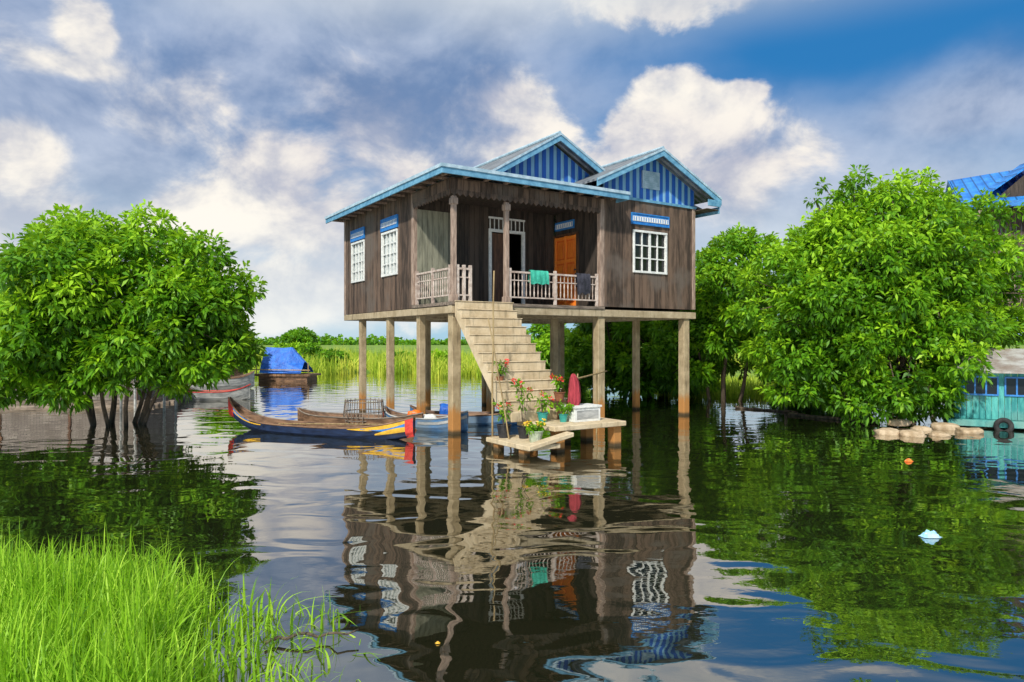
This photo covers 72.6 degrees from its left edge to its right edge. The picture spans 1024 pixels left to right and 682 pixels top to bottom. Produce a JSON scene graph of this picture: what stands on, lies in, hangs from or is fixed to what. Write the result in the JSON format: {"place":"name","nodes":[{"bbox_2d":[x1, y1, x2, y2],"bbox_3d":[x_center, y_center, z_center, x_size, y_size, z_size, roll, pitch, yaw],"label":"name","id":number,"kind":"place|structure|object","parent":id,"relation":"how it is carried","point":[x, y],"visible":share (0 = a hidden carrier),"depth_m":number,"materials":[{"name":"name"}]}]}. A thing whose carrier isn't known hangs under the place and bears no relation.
{"place":"outdoors","nodes":[
{"label":"outdoors","id":0,"kind":"place"},
{"bbox_2d":[120,377,176,410],"bbox_3d":[-11.350,0.825,21.800,1.700,2.750,1.200,0,0,0],"label":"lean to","id":1,"kind":"object","parent":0,"point":[135,400],"depth_m":22.16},
{"bbox_2d":[0,516,379,681],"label":"tall grass","id":2,"kind":"structure","parent":0,"point":[108,620],"depth_m":4.49,"materials":[{"name":"green plant"}]},
{"bbox_2d":[264,629,358,644],"bbox_3d":[-1.425,2.099,4.969,0.652,0.063,0.087,0,0,-8],"label":"stick","id":3,"kind":"object","parent":2,"relation":"on","point":[300,633],"visible":0.93,"depth_m":4.96,"materials":[{"name":"brown wood"}]},
{"bbox_2d":[0,373,1023,681],"bbox_3d":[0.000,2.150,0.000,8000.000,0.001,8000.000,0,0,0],"label":"water","id":4,"kind":"structure","parent":0,"point":[714,541],"depth_m":7.83,"materials":[{"name":"liquid"}]},
{"bbox_2d":[5,379,183,407],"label":"floating shack","id":5,"kind":"structure","parent":4,"relation":"on","point":[158,401],"depth_m":22.97,"materials":[{"name":"grey wood"}]},
{"bbox_2d":[0,199,269,426],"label":"tree","id":6,"kind":"object","parent":4,"relation":"on","point":[74,328],"visible":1,"depth_m":16.25,"materials":[{"name":"green plant"}]},
{"bbox_2d":[178,384,250,400],"bbox_3d":[-10.901,1.874,25.399,2.629,0.792,0.836,0,0,-10],"label":"canoe","id":7,"kind":"object","parent":4,"relation":"on","point":[242,393],"visible":0.62,"depth_m":25.15,"materials":[{"name":"grey wood"}]},
{"bbox_2d":[188,371,254,389],"bbox_3d":[-12.900,1.784,30.999,2.829,0.973,0.936,0,0,-35],"label":"canoe","id":8,"kind":"object","parent":4,"relation":"on","point":[237,382],"visible":0.38,"depth_m":30.98,"materials":[{"name":"grey wood"}]},
{"bbox_2d":[212,367,243,376],"bbox_3d":[-15.400,1.390,34.999,3.628,1.760,1.136,0,0,-25],"label":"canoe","id":9,"kind":"object","parent":4,"relation":"on","point":[237,373],"visible":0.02,"depth_m":35.39,"materials":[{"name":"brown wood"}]},
{"bbox_2d":[214,338,260,373],"bbox_3d":[-14.772,0.955,36.029,3.070,3.659,3.396,0,0,13],"label":"tree","id":10,"kind":"object","parent":4,"relation":"on","point":[246,369],"visible":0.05,"depth_m":35.84,"materials":[{"name":"green plant"}]},
{"bbox_2d":[253,347,320,380],"bbox_3d":[-12.210,1.355,37.934,3.400,2.030,1.659,0,0,10],"label":"barge","id":11,"kind":"object","parent":4,"relation":"on","point":[286,364],"visible":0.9,"depth_m":37.51,"materials":[{"name":"blue wood"}]},
{"bbox_2d":[228,397,415,438],"bbox_3d":[-4.573,1.828,16.201,5.421,0.883,0.799,0,0,25],"label":"canoe","id":12,"kind":"object","parent":4,"relation":"on","point":[399,429],"visible":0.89,"depth_m":15.84,"materials":[{"name":"blue paint"}]},
{"bbox_2d":[297,408,423,429],"bbox_3d":[-3.851,1.996,17.449,3.621,0.548,0.888,0,0,20],"label":"canoe","id":13,"kind":"object","parent":4,"relation":"on","point":[314,416],"visible":0.6,"depth_m":17.31,"materials":[{"name":"brown wood"}]},
{"bbox_2d":[343,398,384,423],"bbox_3d":[-3.683,1.826,17.358,1.025,0.754,1.023,0,0,0],"label":"fish trap","id":14,"kind":"object","parent":13,"relation":"in","point":[365,409],"visible":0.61,"depth_m":17.21,"materials":[{"name":"grey wood"}]},
{"bbox_2d":[383,405,468,431],"bbox_3d":[-2.151,1.947,17.100,2.526,0.646,0.839,0,0,28],"label":"canoe","id":15,"kind":"object","parent":4,"relation":"on","point":[439,423],"visible":0.5,"depth_m":16.56,"materials":[{"name":"blue wood"}]},
{"bbox_2d":[407,410,421,414],"bbox_3d":[-2.400,1.867,17.300,0.404,0.347,0.278,0,0,0],"label":"sack","id":16,"kind":"object","parent":15,"relation":"in","point":[413,412],"visible":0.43,"depth_m":17.20,"materials":[{"name":"orange fabric"}]},
{"bbox_2d":[423,414,436,417],"bbox_3d":[-1.993,1.906,17.010,0.385,0.260,0.312,0,0,0],"label":"sack","id":17,"kind":"object","parent":15,"relation":"in","point":[429,416],"visible":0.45,"depth_m":16.89,"materials":[{"name":"white fabric"}]},
{"bbox_2d":[409,405,516,424],"bbox_3d":[-1.200,1.976,18.199,3.025,0.588,0.888,0,0,8],"label":"canoe","id":18,"kind":"object","parent":4,"relation":"on","point":[479,418],"visible":0.4,"depth_m":17.78,"materials":[{"name":"blue wood"}]},
{"bbox_2d":[439,403,447,414],"bbox_3d":[-1.690,1.843,18.200,0.437,0.442,0.332,0,0,0],"label":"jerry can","id":19,"kind":"object","parent":18,"relation":"in","point":[443,408],"visible":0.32,"depth_m":18.06,"materials":[{"name":"blue plastic"}]},
{"bbox_2d":[491,271,494,446],"bbox_3d":[-0.391,0.750,14.225,0.056,4.402,0.350,0,0,5],"label":"bamboo pole","id":20,"kind":"object","parent":4,"relation":"in","point":[492,359],"visible":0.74,"depth_m":14.22,"materials":[{"name":"beige wood"}]},
{"bbox_2d":[488,318,511,450],"bbox_3d":[-0.172,1.251,13.742,0.781,3.407,0.042,0,0,37],"label":"bamboo pole","id":21,"kind":"object","parent":4,"relation":"in","point":[499,384],"visible":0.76,"depth_m":13.79,"materials":[{"name":"beige wood"}]},
{"bbox_2d":[325,131,721,456],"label":"stilt house","id":22,"kind":"structure","parent":4,"relation":"on","point":[439,242],"depth_m":18.76,"materials":[{"name":"brown wood"}]},
{"bbox_2d":[351,239,364,282],"bbox_3d":[-4.599,-2.380,20.968,0.125,1.220,1.070,0,0,-33],"label":"window","id":23,"kind":"structure","parent":22,"relation":"in","point":[357,248],"depth_m":20.94,"materials":[{"name":"white paint"}]},
{"bbox_2d":[381,228,397,276],"bbox_3d":[-3.300,-2.380,18.967,0.125,1.220,1.080,0,0,-33],"label":"window","id":24,"kind":"structure","parent":22,"relation":"in","point":[391,239],"depth_m":18.94,"materials":[{"name":"white paint"}]},
{"bbox_2d":[493,359,508,380],"bbox_3d":[-0.249,0.610,14.628,0.454,0.500,0.294,0,0,-28],"label":"potted plant","id":25,"kind":"object","parent":22,"relation":"on","point":[500,369],"visible":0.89,"depth_m":14.63,"materials":[{"name":"green plant"}]},
{"bbox_2d":[491,399,513,437],"bbox_3d":[-0.157,1.543,13.930,0.492,0.755,0.405,0,0,-36],"label":"potted plant","id":26,"kind":"object","parent":22,"relation":"on","point":[502,430],"visible":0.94,"depth_m":13.85,"materials":[{"name":"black plant"}]},
{"bbox_2d":[488,216,524,303],"bbox_3d":[-0.273,-2.145,19.423,1.170,2.470,0.552,0,0,-33],"label":"door","id":27,"kind":"structure","parent":22,"relation":"in","point":[495,240],"depth_m":19.12,"materials":[{"name":"white paint"}]},
{"bbox_2d":[509,378,532,438],"bbox_3d":[0.180,1.322,13.810,0.529,1.195,0.409,0,0,-41],"label":"potted plant","id":28,"kind":"object","parent":22,"relation":"on","point":[522,432],"visible":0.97,"depth_m":13.76,"materials":[{"name":"green plant"}]},
{"bbox_2d":[522,418,545,442],"bbox_3d":[0.398,1.691,13.225,0.519,0.458,0.370,0,0,-28],"label":"potted plant","id":29,"kind":"object","parent":22,"relation":"on","point":[535,432],"visible":0.97,"depth_m":13.15,"materials":[{"name":"green plant"}]},
{"bbox_2d":[528,270,548,284],"bbox_3d":[0.659,-1.580,17.374,0.570,0.365,0.138,0,0,-33],"label":"towel","id":30,"kind":"object","parent":22,"relation":"hanging from","point":[541,277],"visible":1,"depth_m":17.32,"materials":[{"name":"green fabric"}]},
{"bbox_2d":[534,390,553,421],"bbox_3d":[0.640,1.312,14.083,0.438,0.635,0.438,0,0,0],"label":"potted plant","id":31,"kind":"object","parent":22,"relation":"on","point":[542,414],"visible":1,"depth_m":14.03,"materials":[{"name":"green plant"}]},
{"bbox_2d":[553,399,573,421],"bbox_3d":[1.043,1.399,14.043,0.448,0.462,0.404,0,0,0],"label":"potted plant","id":32,"kind":"object","parent":22,"relation":"on","point":[563,410],"visible":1,"depth_m":13.99,"materials":[{"name":"green plant"}]},
{"bbox_2d":[553,231,578,305],"bbox_3d":[1.500,-1.961,19.622,0.100,2.102,1.110,0,0,-33],"label":"door","id":33,"kind":"structure","parent":22,"relation":"in","point":[565,246],"depth_m":19.61,"materials":[{"name":"brown wood"}]},
{"bbox_2d":[561,403,601,421],"bbox_3d":[1.427,1.470,14.299,0.710,0.320,0.450,0,0,-33],"label":"white chest","id":34,"kind":"object","parent":22,"relation":"on","point":[585,412],"visible":0.88,"depth_m":14.11,"materials":[{"name":"paint"}]},
{"bbox_2d":[574,273,590,294],"bbox_3d":[1.833,-1.474,18.137,0.469,0.577,0.139,0,0,-33],"label":"shirt","id":35,"kind":"object","parent":22,"relation":"hanging from","point":[583,282],"visible":1,"depth_m":18.09,"materials":[{"name":"fabric"}]},
{"bbox_2d":[633,229,666,274],"bbox_3d":[3.815,-2.455,19.364,1.280,1.170,0.125,0,0,-33],"label":"window","id":36,"kind":"structure","parent":22,"relation":"in","point":[649,250],"depth_m":19.35,"materials":[{"name":"white paint"}]},
{"bbox_2d":[526,323,584,385],"bbox_3d":[1.945,0.728,33.987,5.411,4.110,4.046,0,0,0],"label":"tree","id":37,"kind":"object","parent":4,"relation":"on","point":[543,342],"visible":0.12,"depth_m":33.07,"materials":[{"name":"green plant"}]},
{"bbox_2d":[596,369,597,432],"bbox_3d":[1.979,1.800,16.269,0.056,2.301,0.053,0,0,0],"label":"bamboo pole","id":38,"kind":"object","parent":4,"relation":"in","point":[596,389],"visible":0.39,"depth_m":16.25,"materials":[{"name":"beige wood"}]},
{"bbox_2d":[578,370,606,378],"bbox_3d":[1.797,0.777,15.856,0.046,0.126,2.436,0,0,25],"label":"bamboo pole","id":39,"kind":"object","parent":38,"relation":"attached to","point":[591,374],"visible":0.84,"depth_m":15.85,"materials":[{"name":"beige wood"}]},
{"bbox_2d":[567,373,580,404],"bbox_3d":[1.270,0.993,14.248,0.279,0.670,0.241,0,0,0],"label":"red cloth","id":40,"kind":"object","parent":39,"relation":"hanging from","point":[574,393],"visible":0.94,"depth_m":14.18,"materials":[{"name":"red fabric"}]},
{"bbox_2d":[245,343,1022,377],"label":"marsh reeds","id":41,"kind":"object","parent":4,"relation":"on","point":[375,364],"visible":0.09,"depth_m":46.10,"materials":[{"name":"green plant"}]},
{"bbox_2d":[564,320,706,398],"bbox_3d":[4.904,-0.190,27.679,6.485,5.972,5.633,0,0,0],"label":"tree","id":42,"kind":"object","parent":4,"relation":"on","point":[578,345],"visible":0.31,"depth_m":26.66,"materials":[{"name":"green plant"}]},
{"bbox_2d":[641,222,792,401],"bbox_3d":[7.438,-0.765,24.797,5.618,7.069,4.797,0,0,0],"label":"tree","id":43,"kind":"object","parent":4,"relation":"on","point":[717,336],"visible":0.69,"depth_m":23.93,"materials":[{"name":"green plant"}]},
{"bbox_2d":[735,406,797,412],"bbox_3d":[7.821,2.122,21.508,0.108,0.119,2.070,0,0,-41],"label":"log","id":44,"kind":"object","parent":4,"relation":"on","point":[752,408],"visible":0.94,"depth_m":21.52,"materials":[{"name":"brown wood"}]},
{"bbox_2d":[755,369,844,402],"bbox_3d":[10.691,1.288,24.748,3.737,2.966,3.159,0,0,0],"label":"bush","id":45,"kind":"object","parent":4,"relation":"in","point":[777,386],"visible":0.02,"depth_m":24.70,"materials":[{"name":"green plant"}]},
{"bbox_2d":[787,412,875,423],"bbox_3d":[8.729,2.137,19.097,0.151,0.142,2.688,0,0,-31],"label":"log","id":46,"kind":"object","parent":4,"relation":"on","point":[815,416],"visible":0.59,"depth_m":19.34,"materials":[{"name":"brown wood"}]},
{"bbox_2d":[779,308,938,385],"bbox_3d":[14.210,-0.642,26.771,9.480,6.853,5.106,0,0,-12],"label":"tree","id":47,"kind":"object","parent":4,"relation":"on","point":[804,319],"depth_m":26.30,"materials":[{"name":"green plant"}]},
{"bbox_2d":[727,164,1023,426],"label":"tree","id":48,"kind":"object","parent":4,"relation":"on","point":[867,291],"visible":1,"depth_m":17.89,"materials":[{"name":"green plant"}]},
{"bbox_2d":[873,428,899,434],"bbox_3d":[8.672,2.129,16.117,0.554,0.234,0.407,0,0,11],"label":"sandbag","id":49,"kind":"object","parent":4,"relation":"on","point":[886,431],"visible":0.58,"depth_m":15.98,"materials":[{"name":"fabric"}]},
{"bbox_2d":[887,419,911,426],"bbox_3d":[9.665,2.037,17.391,0.546,0.202,0.357,0,0,24],"label":"sandbag","id":50,"kind":"object","parent":4,"relation":"on","point":[900,422],"visible":0.96,"depth_m":17.28,"materials":[{"name":"fabric"}]},
{"bbox_2d":[899,429,926,436],"bbox_3d":[9.089,2.134,15.819,0.570,0.247,0.426,0,0,21],"label":"sandbag","id":51,"kind":"object","parent":4,"relation":"on","point":[912,433],"visible":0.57,"depth_m":15.69,"materials":[{"name":"fabric"}]},
{"bbox_2d":[910,425,931,430],"bbox_3d":[9.918,2.152,16.892,0.480,0.191,0.323,0,0,15],"label":"sandbag","id":52,"kind":"object","parent":4,"relation":"on","point":[924,428],"visible":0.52,"depth_m":16.79,"materials":[{"name":"fabric"}]},
{"bbox_2d":[918,529,940,537],"bbox_3d":[4.590,2.111,7.653,0.235,0.069,0.140,0,0,0],"label":"plastic bag","id":53,"kind":"object","parent":4,"relation":"on","point":[929,534],"visible":1,"depth_m":7.62,"materials":[{"name":"white plastic"}]},
{"bbox_2d":[928,431,950,436],"bbox_3d":[9.692,2.145,15.825,0.452,0.192,0.351,0,0,25],"label":"sandbag","id":54,"kind":"object","parent":4,"relation":"on","point":[938,433],"visible":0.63,"depth_m":15.70,"materials":[{"name":"fabric"}]},
{"bbox_2d":[930,422,959,429],"bbox_3d":[10.622,2.119,17.063,0.664,0.253,0.513,0,0,24],"label":"sandbag","id":55,"kind":"object","parent":4,"relation":"on","point":[943,426],"visible":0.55,"depth_m":16.91,"materials":[{"name":"fabric"}]},
{"bbox_2d":[954,427,983,433],"bbox_3d":[10.684,2.139,16.263,0.590,0.243,0.415,0,0,4],"label":"sandbag","id":56,"kind":"object","parent":4,"relation":"on","point":[962,430],"visible":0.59,"depth_m":16.12,"materials":[{"name":"fabric"}]},
{"bbox_2d":[942,163,1023,398],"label":"stilt house","id":57,"kind":"structure","parent":4,"relation":"on","point":[1011,182],"depth_m":24.34,"materials":[{"name":"blue paint"}]},
{"bbox_2d":[944,348,1023,428],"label":"houseboat","id":58,"kind":"object","parent":4,"relation":"on","point":[1009,386],"visible":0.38,"depth_m":17.18,"materials":[{"name":"teal wood"}]},
{"bbox_2d":[963,376,998,395],"bbox_3d":[11.632,1.110,17.300,0.735,0.480,0.033,0,0,30],"label":"window","id":59,"kind":"structure","parent":58,"relation":"in","point":[975,388],"depth_m":17.28,"materials":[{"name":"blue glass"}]},
{"bbox_2d":[993,418,1013,430],"bbox_3d":[11.816,2.050,16.754,0.420,0.420,0.120,0,0,30],"label":"tyre","id":60,"kind":"object","parent":58,"relation":"hanging from","point":[999,421],"visible":0.83,"depth_m":16.72,"materials":[{"name":"rubber"}]},
{"bbox_2d":[1004,377,1023,396],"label":"window","id":61,"kind":"structure","parent":58,"relation":"in","point":[1013,386],"depth_m":16.96,"materials":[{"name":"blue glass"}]},
{"bbox_2d":[0,0,1023,340],"label":"sky","id":62,"kind":"structure","parent":0,"point":[255,123],"materials":[{"name":"blue"}]},
{"bbox_2d":[550,400,566,419],"bbox_3d":[0.996,1.441,14.651,0.280,0.378,0.280,0,0,-33],"label":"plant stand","id":63,"kind":"object","parent":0,"point":[557,402],"visible":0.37,"depth_m":14.53,"materials":[{"name":"brown wood"}]},
{"bbox_2d":[549,373,565,400],"bbox_3d":[0.967,0.947,14.636,0.350,0.606,0.466,0,0,-44],"label":"potted plant","id":64,"kind":"object","parent":63,"relation":"on","point":[558,394],"visible":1,"depth_m":14.57,"materials":[{"name":"green plant"}]},
{"bbox_2d":[258,341,1023,380],"bbox_3d":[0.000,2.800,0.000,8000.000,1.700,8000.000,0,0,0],"label":"ground","id":65,"kind":"structure","parent":0,"point":[378,348],"depth_m":181.28,"materials":[{"name":"green plant"}]},
{"bbox_2d":[272,341,302,350],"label":"bush","id":66,"kind":"object","parent":65,"relation":"on","point":[285,346],"visible":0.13,"depth_m":65.68,"materials":[{"name":"green plant"}]},
{"bbox_2d":[278,326,317,347],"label":"tree","id":67,"kind":"object","parent":65,"relation":"on","point":[283,337],"visible":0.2,"depth_m":118.78,"materials":[{"name":"green plant"}]},
{"bbox_2d":[284,330,313,345],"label":"tree","id":68,"kind":"object","parent":65,"relation":"on","point":[294,337],"visible":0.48,"depth_m":94.22,"materials":[{"name":"green plant"}]},
{"bbox_2d":[291,341,325,361],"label":"bush","id":69,"kind":"object","parent":65,"relation":"on","point":[309,348],"visible":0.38,"depth_m":59.30,"materials":[{"name":"green plant"}]},
{"bbox_2d":[309,348,355,365],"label":"bush","id":70,"kind":"object","parent":65,"relation":"on","point":[331,353],"visible":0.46,"depth_m":51.36,"materials":[{"name":"green plant"}]},
{"bbox_2d":[382,351,413,361],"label":"bush","id":71,"kind":"object","parent":65,"relation":"on","point":[395,354],"visible":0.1,"depth_m":55.58,"materials":[{"name":"green plant"}]},
{"bbox_2d":[431,348,462,367],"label":"bush","id":72,"kind":"object","parent":65,"relation":"on","point":[441,354],"visible":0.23,"depth_m":49.36,"materials":[{"name":"green plant"}]},
{"bbox_2d":[255,332,1023,344],"bbox_3d":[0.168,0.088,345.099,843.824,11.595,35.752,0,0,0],"label":"distant wood","id":73,"kind":"object","parent":65,"relation":"on","point":[326,339],"visible":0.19,"depth_m":334.82,"materials":[{"name":"green plant"}]},
{"bbox_2d":[657,373,1017,399],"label":"bank grass","id":74,"kind":"structure","parent":0,"point":[733,386],"depth_m":27.16,"materials":[{"name":"green plant"}]}
]}

